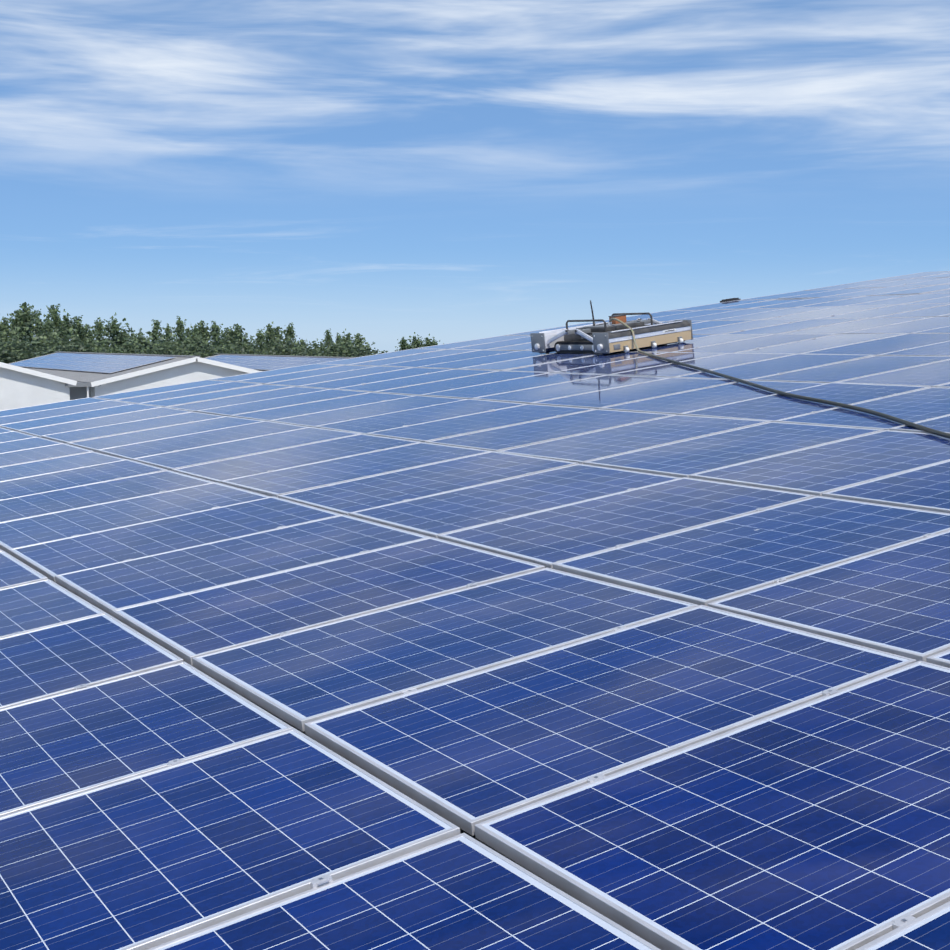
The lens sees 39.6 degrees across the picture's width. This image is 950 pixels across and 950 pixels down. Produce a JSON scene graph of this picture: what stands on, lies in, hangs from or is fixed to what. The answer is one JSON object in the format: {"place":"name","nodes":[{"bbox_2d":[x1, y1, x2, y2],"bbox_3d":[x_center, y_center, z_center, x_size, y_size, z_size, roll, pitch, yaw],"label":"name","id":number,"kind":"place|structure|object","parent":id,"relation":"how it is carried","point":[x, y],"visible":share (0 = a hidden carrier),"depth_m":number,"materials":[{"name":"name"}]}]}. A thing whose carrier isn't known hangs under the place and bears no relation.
{"place":"outdoors","nodes":[
{"label":"outdoors","id":0,"kind":"place"},
{"bbox_2d":[0,317,14,340],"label":"tree","id":1,"kind":"object","parent":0,"point":[6,327],"visible":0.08,"depth_m":261.58,"materials":[{"name":"green plant"}]},
{"bbox_2d":[4,310,32,344],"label":"tree","id":2,"kind":"object","parent":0,"point":[18,321],"visible":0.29,"depth_m":276.87,"materials":[{"name":"green plant"}]},
{"bbox_2d":[7,302,47,344],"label":"tree","id":3,"kind":"object","parent":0,"point":[28,315],"visible":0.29,"depth_m":280.10,"materials":[{"name":"green plant"}]},
{"bbox_2d":[0,362,76,410],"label":"shed","id":4,"kind":"structure","parent":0,"point":[20,387],"depth_m":71.55,"materials":[{"name":"white"}]},
{"bbox_2d":[31,309,53,342],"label":"tree","id":5,"kind":"object","parent":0,"point":[38,325],"visible":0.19,"depth_m":287.06,"materials":[{"name":"green plant"}]},
{"bbox_2d":[43,318,61,341],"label":"tree","id":6,"kind":"object","parent":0,"point":[48,326],"visible":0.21,"depth_m":293.65,"materials":[{"name":"green plant"}]},
{"bbox_2d":[43,304,73,344],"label":"tree","id":7,"kind":"object","parent":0,"point":[56,318],"visible":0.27,"depth_m":299.85,"materials":[{"name":"green plant"}]},
{"bbox_2d":[53,309,93,349],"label":"tree","id":8,"kind":"object","parent":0,"point":[69,323],"visible":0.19,"depth_m":314.66,"materials":[{"name":"green plant"}]},
{"bbox_2d":[67,315,94,347],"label":"tree","id":9,"kind":"object","parent":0,"point":[78,331],"visible":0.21,"depth_m":315.87,"materials":[{"name":"green plant"}]},
{"bbox_2d":[82,324,99,348],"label":"tree","id":10,"kind":"object","parent":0,"point":[85,326],"visible":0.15,"depth_m":324.38,"materials":[{"name":"green plant"}]},
{"bbox_2d":[10,353,175,372],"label":"solar panel","id":11,"kind":"object","parent":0,"point":[101,363],"visible":0.96,"depth_m":85.33,"materials":[{"name":"blue glass"}]},
{"bbox_2d":[91,317,112,347],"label":"tree","id":12,"kind":"object","parent":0,"point":[99,328],"visible":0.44,"depth_m":339.25,"materials":[{"name":"green plant"}]},
{"bbox_2d":[102,344,120,352],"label":"tree","id":13,"kind":"object","parent":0,"point":[103,345],"visible":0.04,"depth_m":329.46,"materials":[{"name":"green plant"}]},
{"bbox_2d":[109,344,131,353],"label":"tree","id":14,"kind":"object","parent":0,"point":[113,350],"visible":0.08,"depth_m":332.30,"materials":[{"name":"green plant"}]},
{"bbox_2d":[101,312,141,347],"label":"tree","id":15,"kind":"object","parent":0,"point":[113,329],"visible":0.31,"depth_m":352.69,"materials":[{"name":"green plant"}]},
{"bbox_2d":[133,331,149,345],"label":"tree","id":16,"kind":"object","parent":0,"point":[142,339],"visible":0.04,"depth_m":362.73,"materials":[{"name":"green plant"}]},
{"bbox_2d":[147,319,166,344],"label":"tree","id":17,"kind":"object","parent":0,"point":[156,327],"visible":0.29,"depth_m":381.48,"materials":[{"name":"green plant"}]},
{"bbox_2d":[161,323,176,344],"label":"tree","id":18,"kind":"object","parent":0,"point":[168,330],"visible":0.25,"depth_m":389.59,"materials":[{"name":"green plant"}]},
{"bbox_2d":[172,316,188,344],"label":"tree","id":19,"kind":"object","parent":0,"point":[179,329],"visible":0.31,"depth_m":396.41,"materials":[{"name":"green plant"}]},
{"bbox_2d":[184,326,205,343],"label":"tree","id":20,"kind":"object","parent":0,"point":[191,334],"visible":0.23,"depth_m":402.68,"materials":[{"name":"green plant"}]},
{"bbox_2d":[188,324,202,340],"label":"tree","id":21,"kind":"object","parent":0,"point":[194,330],"visible":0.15,"depth_m":412.08,"materials":[{"name":"green plant"}]},
{"bbox_2d":[196,320,211,342],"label":"tree","id":22,"kind":"object","parent":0,"point":[202,328],"visible":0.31,"depth_m":420.09,"materials":[{"name":"green plant"}]},
{"bbox_2d":[206,321,223,346],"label":"tree","id":23,"kind":"object","parent":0,"point":[214,327],"visible":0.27,"depth_m":420.41,"materials":[{"name":"green plant"}]},
{"bbox_2d":[220,327,238,345],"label":"tree","id":24,"kind":"object","parent":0,"point":[222,334],"visible":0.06,"depth_m":443.15,"materials":[{"name":"green plant"}]},
{"bbox_2d":[222,323,251,348],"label":"tree","id":25,"kind":"object","parent":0,"point":[235,333],"visible":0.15,"depth_m":439.96,"materials":[{"name":"green plant"}]},
{"bbox_2d":[242,333,260,344],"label":"tree","id":26,"kind":"object","parent":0,"point":[252,343],"visible":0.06,"depth_m":445.62,"materials":[{"name":"green plant"}]},
{"bbox_2d":[251,329,269,353],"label":"tree","id":27,"kind":"object","parent":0,"point":[259,339],"visible":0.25,"depth_m":458.53,"materials":[{"name":"green plant"}]},
{"bbox_2d":[261,323,278,354],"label":"tree","id":28,"kind":"object","parent":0,"point":[269,333],"visible":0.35,"depth_m":471.71,"materials":[{"name":"green plant"}]},
{"bbox_2d":[205,355,345,369],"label":"solar panel","id":29,"kind":"object","parent":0,"point":[263,362],"visible":0.44,"depth_m":93.90,"materials":[{"name":"blue glass"}]},
{"bbox_2d":[205,354,355,370],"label":"shed","id":30,"kind":"structure","parent":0,"point":[281,356],"depth_m":97.38,"materials":[{"name":"white"}]},
{"bbox_2d":[261,322,305,348],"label":"tree","id":31,"kind":"object","parent":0,"point":[278,332],"visible":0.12,"depth_m":476.75,"materials":[{"name":"green plant"}]},
{"bbox_2d":[281,323,303,347],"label":"tree","id":32,"kind":"object","parent":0,"point":[290,330],"visible":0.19,"depth_m":480.15,"materials":[{"name":"green plant"}]},
{"bbox_2d":[311,339,326,351],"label":"tree","id":33,"kind":"object","parent":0,"point":[316,346],"visible":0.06,"depth_m":500.53,"materials":[{"name":"green plant"}]},
{"bbox_2d":[319,349,332,356],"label":"tree","id":34,"kind":"object","parent":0,"point":[328,353],"visible":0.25,"depth_m":490.84,"materials":[{"name":"green plant"}]},
{"bbox_2d":[321,330,333,348],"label":"tree","id":35,"kind":"object","parent":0,"point":[327,336],"visible":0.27,"depth_m":520.12,"materials":[{"name":"green plant"}]},
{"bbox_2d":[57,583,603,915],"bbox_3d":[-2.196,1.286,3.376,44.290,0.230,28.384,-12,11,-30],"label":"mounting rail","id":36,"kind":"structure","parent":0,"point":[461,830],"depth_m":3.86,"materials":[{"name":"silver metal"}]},
{"bbox_2d":[335,333,347,345],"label":"tree","id":37,"kind":"object","parent":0,"point":[337,341],"visible":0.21,"depth_m":523.70,"materials":[{"name":"green plant"}]},
{"bbox_2d":[340,328,367,345],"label":"tree","id":38,"kind":"object","parent":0,"point":[347,339],"visible":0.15,"depth_m":526.33,"materials":[{"name":"green plant"}]},
{"bbox_2d":[352,333,366,348],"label":"tree","id":39,"kind":"object","parent":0,"point":[359,341],"visible":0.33,"depth_m":534.18,"materials":[{"name":"green plant"}]},
{"bbox_2d":[395,337,409,350],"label":"tree","id":40,"kind":"object","parent":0,"point":[403,342],"visible":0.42,"depth_m":587.51,"materials":[{"name":"green plant"}]},
{"bbox_2d":[399,332,424,348],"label":"tree","id":41,"kind":"object","parent":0,"point":[415,342],"visible":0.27,"depth_m":603.56,"materials":[{"name":"green plant"}]},
{"bbox_2d":[0,0,949,353],"label":"sky","id":42,"kind":"structure","parent":0,"point":[385,172],"materials":[{"name":"blue"}]},
{"bbox_2d":[530,300,692,354],"bbox_3d":[1.676,-1.901,16.544,1.360,0.620,1.714,-12,11,-30],"label":"solar cleaning robot","id":43,"kind":"object","parent":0,"point":[613,336],"visible":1,"depth_m":16.17},
{"bbox_3d":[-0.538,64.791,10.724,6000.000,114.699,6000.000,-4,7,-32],"label":"ground","id":44,"kind":"structure","parent":0,"visible":0},
{"bbox_2d":[0,327,48,363],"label":"tree","id":45,"kind":"object","parent":44,"relation":"on","point":[5,357],"visible":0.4,"depth_m":230.55,"materials":[{"name":"green plant"}]},
{"bbox_2d":[0,327,55,359],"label":"tree","id":46,"kind":"object","parent":44,"relation":"on","point":[22,345],"visible":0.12,"depth_m":246.29,"materials":[{"name":"green plant"}]},
{"bbox_2d":[4,337,53,358],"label":"tree","id":47,"kind":"object","parent":44,"relation":"on","point":[40,351],"depth_m":250.23,"materials":[{"name":"green plant"}]},
{"bbox_2d":[1,331,68,355],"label":"tree","id":48,"kind":"object","parent":44,"relation":"on","point":[25,339],"visible":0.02,"depth_m":253.19,"materials":[{"name":"green plant"}]},
{"bbox_2d":[11,332,85,355],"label":"tree","id":49,"kind":"object","parent":44,"relation":"on","point":[57,347],"visible":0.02,"depth_m":266.75,"materials":[{"name":"green plant"}]},
{"bbox_2d":[22,331,84,352],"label":"tree","id":50,"kind":"object","parent":44,"relation":"on","point":[60,342],"visible":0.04,"depth_m":279.79,"materials":[{"name":"green plant"}]},
{"bbox_2d":[30,328,120,352],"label":"tree","id":51,"kind":"object","parent":44,"relation":"on","point":[75,338],"visible":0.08,"depth_m":287.33,"materials":[{"name":"green plant"}]},
{"bbox_2d":[64,339,104,352],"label":"tree","id":52,"kind":"object","parent":44,"relation":"on","point":[65,340],"depth_m":301.42,"materials":[{"name":"green plant"}]},
{"bbox_2d":[101,337,172,353],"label":"tree","id":53,"kind":"object","parent":44,"relation":"on","point":[130,345],"visible":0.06,"depth_m":338.96,"materials":[{"name":"green plant"}]},
{"bbox_2d":[106,331,169,353],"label":"tree","id":54,"kind":"object","parent":44,"relation":"on","point":[148,344],"visible":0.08,"depth_m":350.62,"materials":[{"name":"green plant"}]},
{"bbox_2d":[132,334,198,355],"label":"tree","id":55,"kind":"object","parent":44,"relation":"on","point":[165,347],"visible":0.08,"depth_m":365.41,"materials":[{"name":"green plant"}]},
{"bbox_2d":[158,341,199,354],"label":"tree","id":56,"kind":"object","parent":44,"relation":"on","point":[178,348],"visible":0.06,"depth_m":369.16,"materials":[{"name":"green plant"}]},
{"bbox_2d":[159,334,199,353],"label":"tree","id":57,"kind":"object","parent":44,"relation":"on","point":[181,343],"visible":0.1,"depth_m":379.26,"materials":[{"name":"green plant"}]},
{"bbox_2d":[165,332,221,357],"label":"tree","id":58,"kind":"object","parent":44,"relation":"on","point":[203,352],"visible":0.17,"depth_m":382.31,"materials":[{"name":"green plant"}]},
{"bbox_2d":[196,338,255,355],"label":"tree","id":59,"kind":"object","parent":44,"relation":"on","point":[224,349],"visible":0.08,"depth_m":402.94,"materials":[{"name":"green plant"}]},
{"bbox_2d":[219,343,246,353],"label":"tree","id":60,"kind":"object","parent":44,"relation":"on","point":[234,348],"depth_m":414.55,"materials":[{"name":"green plant"}]},
{"bbox_2d":[211,334,271,354],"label":"tree","id":61,"kind":"object","parent":44,"relation":"on","point":[247,347],"visible":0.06,"depth_m":421.30,"materials":[{"name":"green plant"}]},
{"bbox_2d":[228,344,272,354],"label":"tree","id":62,"kind":"object","parent":44,"relation":"on","point":[238,351],"depth_m":421.91,"materials":[{"name":"green plant"}]},
{"bbox_2d":[241,344,265,354],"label":"tree","id":63,"kind":"object","parent":44,"relation":"on","point":[264,345],"depth_m":434.46,"materials":[{"name":"green plant"}]},
{"bbox_2d":[256,338,321,355],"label":"tree","id":64,"kind":"object","parent":44,"relation":"on","point":[285,350],"visible":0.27,"depth_m":454.88,"materials":[{"name":"green plant"}]},
{"bbox_2d":[271,342,323,355],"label":"tree","id":65,"kind":"object","parent":44,"relation":"on","point":[308,354],"visible":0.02,"depth_m":463.07,"materials":[{"name":"green plant"}]},
{"bbox_2d":[286,340,325,355],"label":"tree","id":66,"kind":"object","parent":44,"relation":"on","point":[308,351],"visible":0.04,"depth_m":472.15,"materials":[{"name":"green plant"}]},
{"bbox_2d":[309,339,373,356],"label":"tree","id":67,"kind":"object","parent":44,"relation":"on","point":[336,350],"visible":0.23,"depth_m":497.90,"materials":[{"name":"green plant"}]},
{"bbox_2d":[317,337,380,355],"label":"tree","id":68,"kind":"object","parent":44,"relation":"on","point":[349,346],"visible":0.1,"depth_m":507.91,"materials":[{"name":"green plant"}]},
{"bbox_2d":[326,342,384,356],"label":"tree","id":69,"kind":"object","parent":44,"relation":"on","point":[356,349],"visible":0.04,"depth_m":505.80,"materials":[{"name":"green plant"}]},
{"bbox_2d":[346,341,384,354],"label":"tree","id":70,"kind":"object","parent":44,"relation":"on","point":[363,346],"visible":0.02,"depth_m":514.48,"materials":[{"name":"green plant"}]},
{"bbox_2d":[415,334,443,347],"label":"tree","id":71,"kind":"object","parent":44,"relation":"on","point":[427,341],"visible":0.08,"depth_m":602.35,"materials":[{"name":"green plant"}]},
{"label":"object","id":72,"kind":"object","parent":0,"visible":0},
{"bbox_2d":[0,276,937,929],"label":"panel clamps","id":73,"kind":"object","parent":72,"relation":"on","point":[898,922],"visible":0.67,"depth_m":4.78,"materials":[{"name":"metal"}]},
{"bbox_2d":[0,271,949,949],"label":"solar panel array","id":74,"kind":"object","parent":72,"relation":"on","point":[752,789],"visible":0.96,"depth_m":4.73,"materials":[{"name":"blue glass"}]},
{"bbox_2d":[720,298,740,302],"bbox_3d":[4.086,-2.997,23.476,1.581,0.140,0.160,-12,11,-30],"label":"verge cable box","id":75,"kind":"object","parent":72,"relation":"on","point":[728,300],"visible":0.33,"depth_m":23.72,"materials":[{"name":"grey metal"}]},
{"bbox_2d":[609,318,949,438],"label":"water hose","id":76,"kind":"object","parent":72,"relation":"on","point":[913,425],"visible":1,"depth_m":10.07,"materials":[{"name":"black rubber"}]},
{"label":"yard pavement","id":77,"kind":"structure","parent":0,"visible":0},
{"bbox_2d":[9,352,261,397],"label":"shed","id":78,"kind":"structure","parent":77,"relation":"on","point":[179,369],"depth_m":75.95,"materials":[{"name":"white"}]},
{"bbox_2d":[65,382,100,399],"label":"rain gutter","id":79,"kind":"object","parent":78,"relation":"attached to","point":[79,390],"visible":0.17,"depth_m":73.80,"materials":[{"name":"grey metal"}]}
]}

